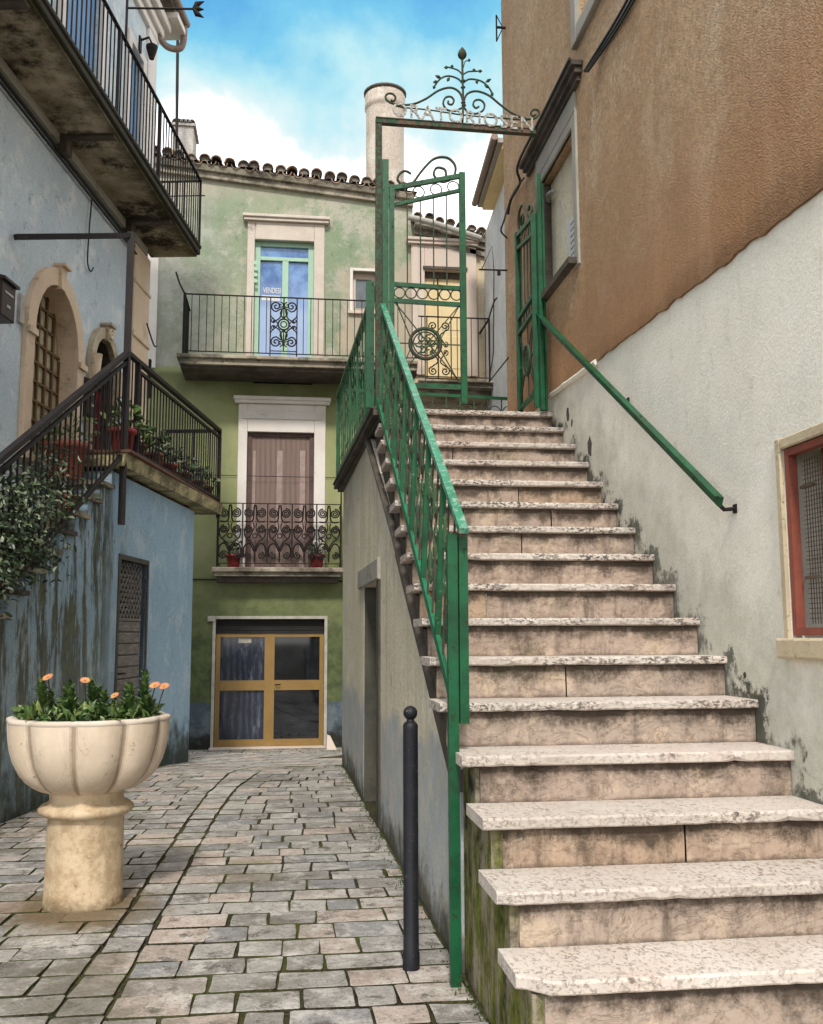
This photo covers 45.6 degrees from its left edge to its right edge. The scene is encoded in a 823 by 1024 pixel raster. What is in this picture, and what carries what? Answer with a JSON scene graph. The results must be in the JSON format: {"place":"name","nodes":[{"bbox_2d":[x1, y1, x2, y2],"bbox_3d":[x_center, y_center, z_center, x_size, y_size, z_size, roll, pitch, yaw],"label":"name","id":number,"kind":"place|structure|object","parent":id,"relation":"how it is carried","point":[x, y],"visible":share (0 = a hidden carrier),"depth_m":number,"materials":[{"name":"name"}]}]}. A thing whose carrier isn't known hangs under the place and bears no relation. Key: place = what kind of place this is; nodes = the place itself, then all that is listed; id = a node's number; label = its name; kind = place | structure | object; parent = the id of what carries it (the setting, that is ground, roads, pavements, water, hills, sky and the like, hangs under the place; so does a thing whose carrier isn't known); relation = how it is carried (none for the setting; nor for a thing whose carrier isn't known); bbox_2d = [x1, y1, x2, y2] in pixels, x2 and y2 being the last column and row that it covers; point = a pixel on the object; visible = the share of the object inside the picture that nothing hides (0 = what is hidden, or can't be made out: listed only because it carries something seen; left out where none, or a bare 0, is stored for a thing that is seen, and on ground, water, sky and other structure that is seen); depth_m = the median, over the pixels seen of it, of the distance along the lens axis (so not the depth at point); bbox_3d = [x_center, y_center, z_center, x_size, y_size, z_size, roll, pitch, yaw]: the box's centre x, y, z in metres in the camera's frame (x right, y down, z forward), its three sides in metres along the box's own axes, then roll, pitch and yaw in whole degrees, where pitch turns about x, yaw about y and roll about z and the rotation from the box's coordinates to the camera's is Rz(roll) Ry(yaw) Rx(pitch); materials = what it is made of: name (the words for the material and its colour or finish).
{"place":"outdoors","nodes":[
{"label":"outdoors","id":0,"kind":"place"},
{"bbox_2d":[55,494,75,509],"bbox_3d":[-2.985,-0.067,8.460,0.184,0.150,0.181,1,-7,-7],"label":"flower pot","id":1,"kind":"object","parent":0,"point":[65,497],"visible":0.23,"depth_m":8.40,"materials":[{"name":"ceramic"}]},
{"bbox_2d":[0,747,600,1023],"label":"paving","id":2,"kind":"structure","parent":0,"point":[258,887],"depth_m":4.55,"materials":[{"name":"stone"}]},
{"bbox_2d":[6,668,170,913],"bbox_3d":[-1.628,1.371,4.922,0.801,1.169,0.782,1,-7,-7],"label":"stone planter","id":3,"kind":"object","parent":2,"relation":"on","point":[90,760],"visible":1,"depth_m":4.71,"materials":[{"name":"stone"}]},
{"bbox_2d":[0,0,190,510],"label":"blue house","id":4,"kind":"structure","parent":2,"relation":"on","point":[62,342],"depth_m":9.99,"materials":[{"name":"paint"}]},
{"bbox_2d":[0,274,19,323],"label":"mailbox","id":5,"kind":"object","parent":4,"relation":"attached to","point":[9,287],"visible":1,"depth_m":8.22,"materials":[{"name":"metal"}]},
{"bbox_2d":[17,293,24,324],"bbox_3d":[-3.494,-1.817,8.769,0.030,0.260,0.090,0,-7,2],"label":"meter plate","id":6,"kind":"object","parent":4,"relation":"attached to","point":[21,309],"visible":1,"depth_m":8.74,"materials":[{"name":"metal"}]},
{"bbox_2d":[15,263,87,468],"bbox_3d":[-3.517,-1.405,9.504,0.310,2.040,1.460,0,-7,2],"label":"door","id":7,"kind":"structure","parent":4,"relation":"in","point":[49,356],"depth_m":9.71,"materials":[{"name":"stone"}]},
{"bbox_2d":[0,72,136,271],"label":"wall cable","id":8,"kind":"object","parent":4,"relation":"attached to","point":[41,127],"depth_m":9.67,"materials":[{"name":"black rubber"}]},
{"bbox_2d":[82,377,97,416],"bbox_3d":[-3.389,-1.208,10.302,0.130,0.410,0.250,0,-7,2],"label":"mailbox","id":9,"kind":"object","parent":4,"relation":"attached to","point":[86,379],"visible":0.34,"depth_m":10.20,"materials":[{"name":"metal"}]},
{"bbox_2d":[0,0,204,257],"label":"balcony","id":10,"kind":"structure","parent":4,"relation":"attached to","point":[47,72],"depth_m":9.61,"materials":[{"name":"stone"}]},
{"bbox_2d":[124,0,203,45],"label":"clothes rod","id":11,"kind":"object","parent":10,"relation":"on","point":[196,8],"visible":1,"depth_m":9.95,"materials":[{"name":"metal"}]},
{"bbox_2d":[83,323,122,449],"bbox_3d":[-3.553,-1.197,10.780,0.657,1.790,0.933,1,-7,-7],"label":"door","id":12,"kind":"structure","parent":4,"relation":"in","point":[97,358],"depth_m":10.95,"materials":[{"name":"stone"}]},
{"bbox_2d":[138,35,157,59],"bbox_3d":[-3.271,-5.773,12.180,0.239,0.302,0.150,1,-7,-7],"label":"wall lamp","id":13,"kind":"object","parent":4,"relation":"attached to","point":[151,47],"visible":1,"depth_m":12.15,"materials":[{"name":"metal"}]},
{"bbox_2d":[146,323,156,397],"bbox_3d":[-3.312,-1.898,12.409,0.055,0.907,0.381,-1,-7,6],"label":"cable clip","id":14,"kind":"object","parent":4,"relation":"attached to","point":[150,363],"visible":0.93,"depth_m":12.42,"materials":[{"name":"metal"}]},
{"bbox_2d":[0,449,222,823],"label":"blue stair block","id":15,"kind":"structure","parent":2,"relation":"on","point":[113,612],"depth_m":9.26,"materials":[{"name":"paint"}]},
{"bbox_2d":[0,431,100,620],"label":"trailing shrub","id":16,"kind":"object","parent":15,"relation":"on","point":[16,545],"visible":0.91,"depth_m":6.93,"materials":[{"name":"green plant"}]},
{"bbox_2d":[46,511,60,527],"bbox_3d":[-2.994,0.073,8.140,0.184,0.150,0.181,1,-7,-7],"label":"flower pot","id":17,"kind":"object","parent":15,"relation":"on","point":[58,520],"visible":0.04,"depth_m":8.08,"materials":[{"name":"brown ceramic"}]},
{"bbox_2d":[40,405,99,479],"bbox_3d":[-3.147,-0.637,8.967,0.537,0.698,0.580,1,-7,-7],"label":"potted plant","id":18,"kind":"object","parent":15,"relation":"on","point":[67,447],"visible":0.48,"depth_m":8.85,"materials":[{"name":"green plant"}]},
{"bbox_2d":[0,231,221,596],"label":"blue stair railing","id":19,"kind":"object","parent":15,"relation":"on","point":[126,356],"visible":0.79,"depth_m":9.20,"materials":[{"name":"brown metal"}]},
{"bbox_2d":[100,398,146,449],"bbox_3d":[-2.815,-0.825,9.607,0.431,0.567,0.440,6,-9,-39],"label":"potted plant","id":20,"kind":"object","parent":15,"relation":"on","point":[133,431],"visible":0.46,"depth_m":9.53,"materials":[{"name":"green plant"}]},
{"bbox_2d":[114,553,149,702],"bbox_3d":[-2.940,1.576,9.773,0.320,2.250,0.960,0,-7,2],"label":"cellar door","id":21,"kind":"structure","parent":15,"relation":"in","point":[128,638],"depth_m":9.92,"materials":[{"name":"grey paint"}]},
{"bbox_2d":[119,420,154,454],"bbox_3d":[-2.839,-0.739,10.021,0.437,0.500,0.448,1,-7,-7],"label":"potted plant","id":22,"kind":"object","parent":15,"relation":"on","point":[151,428],"visible":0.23,"depth_m":9.98,"materials":[{"name":"green plant"}]},
{"bbox_2d":[140,428,172,464],"bbox_3d":[-2.785,-0.665,10.520,0.407,0.478,0.352,-4,-8,29],"label":"potted plant","id":23,"kind":"object","parent":15,"relation":"on","point":[163,450],"visible":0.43,"depth_m":10.48,"materials":[{"name":"green plant"}]},
{"bbox_2d":[153,437,183,472],"bbox_3d":[-2.761,-0.604,11.063,0.378,0.494,0.388,1,-7,-7],"label":"potted plant","id":24,"kind":"object","parent":15,"relation":"on","point":[178,461],"visible":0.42,"depth_m":11.03,"materials":[{"name":"green plant"}]},
{"bbox_2d":[168,451,198,480],"bbox_3d":[-2.716,-0.513,11.658,0.380,0.463,0.382,6,-9,-38],"label":"potted plant","id":25,"kind":"object","parent":15,"relation":"on","point":[195,466],"visible":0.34,"depth_m":11.62,"materials":[{"name":"green plant"}]},
{"bbox_2d":[185,461,211,487],"bbox_3d":[-2.693,-0.425,12.237,0.397,0.434,0.378,1,-7,-7],"label":"potted plant","id":26,"kind":"object","parent":15,"relation":"on","point":[206,469],"visible":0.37,"depth_m":12.21,"materials":[{"name":"green plant"}]},
{"bbox_2d":[194,468,220,492],"bbox_3d":[-2.675,-0.360,12.761,0.364,0.436,0.365,-1,-7,3],"label":"potted plant","id":27,"kind":"object","parent":15,"relation":"on","point":[217,480],"visible":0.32,"depth_m":12.74,"materials":[{"name":"green plant"}]},
{"bbox_2d":[0,746,485,1021],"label":"moss and weeds","id":28,"kind":"object","parent":2,"relation":"on","point":[468,990],"visible":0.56,"depth_m":5.33,"materials":[{"name":"green plant"}]},
{"bbox_2d":[146,82,417,749],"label":"green house","id":29,"kind":"structure","parent":2,"relation":"on","point":[257,305],"depth_m":15.48,"materials":[{"name":"paint"}]},
{"bbox_2d":[175,40,178,148],"bbox_3d":[-4.077,-7.041,17.039,0.104,3.482,0.056,1,-7,-7],"label":"antenna mast","id":30,"kind":"object","parent":29,"relation":"on","point":[177,90],"visible":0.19,"depth_m":17.06,"materials":[{"name":"metal"}]},
{"bbox_2d":[222,538,241,566],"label":"potted plant","id":31,"kind":"object","parent":29,"relation":"on","point":[233,559],"visible":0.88,"depth_m":14.89,"materials":[{"name":"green plant"}]},
{"bbox_2d":[208,616,327,749],"bbox_3d":[-2.209,2.611,15.054,1.844,2.018,0.280,1,-7,-7],"label":"glazed door","id":32,"kind":"structure","parent":29,"relation":"in","point":[271,689],"depth_m":15.14,"materials":[{"name":"metal"}]},
{"bbox_2d":[234,395,330,567],"bbox_3d":[-2.045,-0.431,15.421,1.529,2.786,0.240,1,-7,-7],"label":"door","id":33,"kind":"structure","parent":29,"relation":"in","point":[278,452],"depth_m":15.49,"materials":[{"name":"wood"}]},
{"bbox_2d":[243,213,329,357],"bbox_3d":[-2.035,-3.495,15.833,1.399,2.628,0.281,1,-7,-7],"label":"door","id":34,"kind":"structure","parent":29,"relation":"in","point":[281,269],"depth_m":15.90,"materials":[{"name":"wood"}]},
{"bbox_2d":[307,537,326,567],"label":"potted plant","id":35,"kind":"object","parent":29,"relation":"on","point":[313,560],"visible":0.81,"depth_m":15.05,"materials":[{"name":"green plant"}]},
{"bbox_2d":[348,268,374,314],"bbox_3d":[-0.792,-3.596,16.049,0.499,0.777,0.210,1,-7,-7],"label":"window","id":36,"kind":"structure","parent":29,"relation":"in","point":[357,282],"depth_m":16.11,"materials":[{"name":"stone"}]},
{"bbox_2d":[325,734,336,749],"bbox_3d":[-1.181,3.406,14.480,0.160,0.210,0.550,1,-7,-7],"label":"stone wedge","id":37,"kind":"object","parent":2,"relation":"on","point":[330,745],"visible":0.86,"depth_m":14.33,"materials":[{"name":"stone"}]},
{"bbox_2d":[403,706,419,972],"bbox_3d":[-0.003,1.301,3.929,0.068,1.031,0.068,1,-7,-7],"label":"bollard","id":38,"kind":"object","parent":2,"relation":"on","point":[411,957],"visible":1,"depth_m":3.90,"materials":[{"name":"metal"}]},
{"bbox_2d":[333,406,513,972],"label":"side wall","id":39,"kind":"structure","parent":2,"relation":"on","point":[384,685],"depth_m":6.59,"materials":[{"name":"beige paint"}]},
{"bbox_2d":[336,280,374,475],"bbox_3d":[-0.524,-1.022,8.865,0.101,0.960,3.416,1,-7,-8],"label":"landing railing","id":40,"kind":"object","parent":39,"relation":"on","point":[366,328],"visible":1,"depth_m":8.50,"materials":[{"name":"green metal"}]},
{"bbox_2d":[406,212,493,410],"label":"yellow house","id":41,"kind":"structure","parent":2,"relation":"on","point":[438,371],"depth_m":16.10,"materials":[{"name":"beige paint"}]},
{"bbox_2d":[406,236,478,379],"bbox_3d":[0.495,-3.190,16.212,1.201,2.600,0.530,1,-7,-7],"label":"door","id":42,"kind":"structure","parent":41,"relation":"in","point":[426,242],"depth_m":16.15,"materials":[{"name":"stone"}]},
{"bbox_2d":[471,134,507,410],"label":"pale house","id":43,"kind":"structure","parent":2,"relation":"on","point":[489,193],"depth_m":14.74,"materials":[{"name":"paint"}]},
{"bbox_2d":[479,247,508,381],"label":"bracket wires","id":44,"kind":"object","parent":43,"relation":"attached to","point":[498,274],"visible":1,"depth_m":8.82,"materials":[{"name":"metal"}]},
{"bbox_2d":[375,408,822,1023],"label":"stone staircase","id":45,"kind":"structure","parent":2,"relation":"on","point":[715,928],"depth_m":3.71,"materials":[{"name":"stone"}]},
{"bbox_2d":[377,303,469,987],"bbox_3d":[-0.010,0.129,5.359,0.086,3.712,3.161,1,-7,-7],"label":"stair railing","id":46,"kind":"object","parent":45,"relation":"on","point":[451,571],"visible":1,"depth_m":4.24,"materials":[{"name":"green metal"}]},
{"bbox_2d":[346,388,506,421],"bbox_3d":[0.273,-0.830,10.707,2.091,1.015,0.030,1,-7,-7],"label":"back railing","id":47,"kind":"object","parent":45,"relation":"on","point":[459,396],"visible":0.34,"depth_m":10.78,"materials":[{"name":"green metal"}]},
{"bbox_2d":[375,47,547,413],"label":"gate arch","id":48,"kind":"structure","parent":45,"relation":"on","point":[381,230],"depth_m":7.40,"materials":[{"name":"green metal"}]},
{"bbox_2d":[389,156,467,403],"bbox_3d":[0.122,-1.754,7.297,0.575,1.912,0.046,1,-7,-7],"label":"gate leaf","id":49,"kind":"object","parent":48,"relation":"attached to","point":[461,288],"visible":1,"depth_m":7.28,"materials":[{"name":"green paint"}]},
{"bbox_2d":[514,204,539,411],"bbox_3d":[0.907,-1.631,7.750,0.044,1.778,0.620,1,-7,-6],"label":"gate leaf","id":50,"kind":"object","parent":48,"relation":"attached to","point":[523,359],"visible":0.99,"depth_m":7.71,"materials":[{"name":"green paint"}]},
{"bbox_2d":[501,0,822,864],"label":"brown building","id":51,"kind":"structure","parent":2,"relation":"on","point":[673,154],"depth_m":4.70,"materials":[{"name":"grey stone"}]},
{"bbox_2d":[495,15,505,41],"bbox_3d":[0.832,-4.476,9.074,0.108,0.264,0.024,1,-7,-7],"label":"insulator hook","id":52,"kind":"object","parent":51,"relation":"attached to","point":[501,27],"visible":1,"depth_m":9.07,"materials":[{"name":"metal"}]},
{"bbox_2d":[535,91,580,301],"bbox_3d":[1.183,-2.233,7.252,0.370,1.245,1.080,1,-7,-7],"label":"window","id":53,"kind":"structure","parent":51,"relation":"in","point":[561,199],"depth_m":7.26,"materials":[{"name":"grey stone"}]},
{"bbox_2d":[500,0,635,238],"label":"wall cable","id":54,"kind":"object","parent":51,"relation":"attached to","point":[605,41],"depth_m":6.29,"materials":[{"name":"black rubber"}]},
{"bbox_2d":[570,0,600,49],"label":"window","id":55,"kind":"structure","parent":51,"relation":"in","point":[579,23],"depth_m":6.65,"materials":[{"name":"white paint"}]},
{"bbox_2d":[536,313,736,513],"bbox_3d":[1.188,-0.753,5.850,0.113,1.893,2.994,1,-7,-7],"label":"wall handrail","id":56,"kind":"object","parent":51,"relation":"attached to","point":[709,490],"depth_m":5.16,"materials":[{"name":"green metal"}]},
{"bbox_2d":[774,422,822,660],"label":"window","id":57,"kind":"structure","parent":51,"relation":"in","point":[787,647],"depth_m":3.82,"materials":[{"name":"beige stone"}]},
{"bbox_2d":[155,0,502,231],"label":"sky","id":58,"kind":"structure","parent":0,"point":[275,82],"materials":[{"name":"blue"}]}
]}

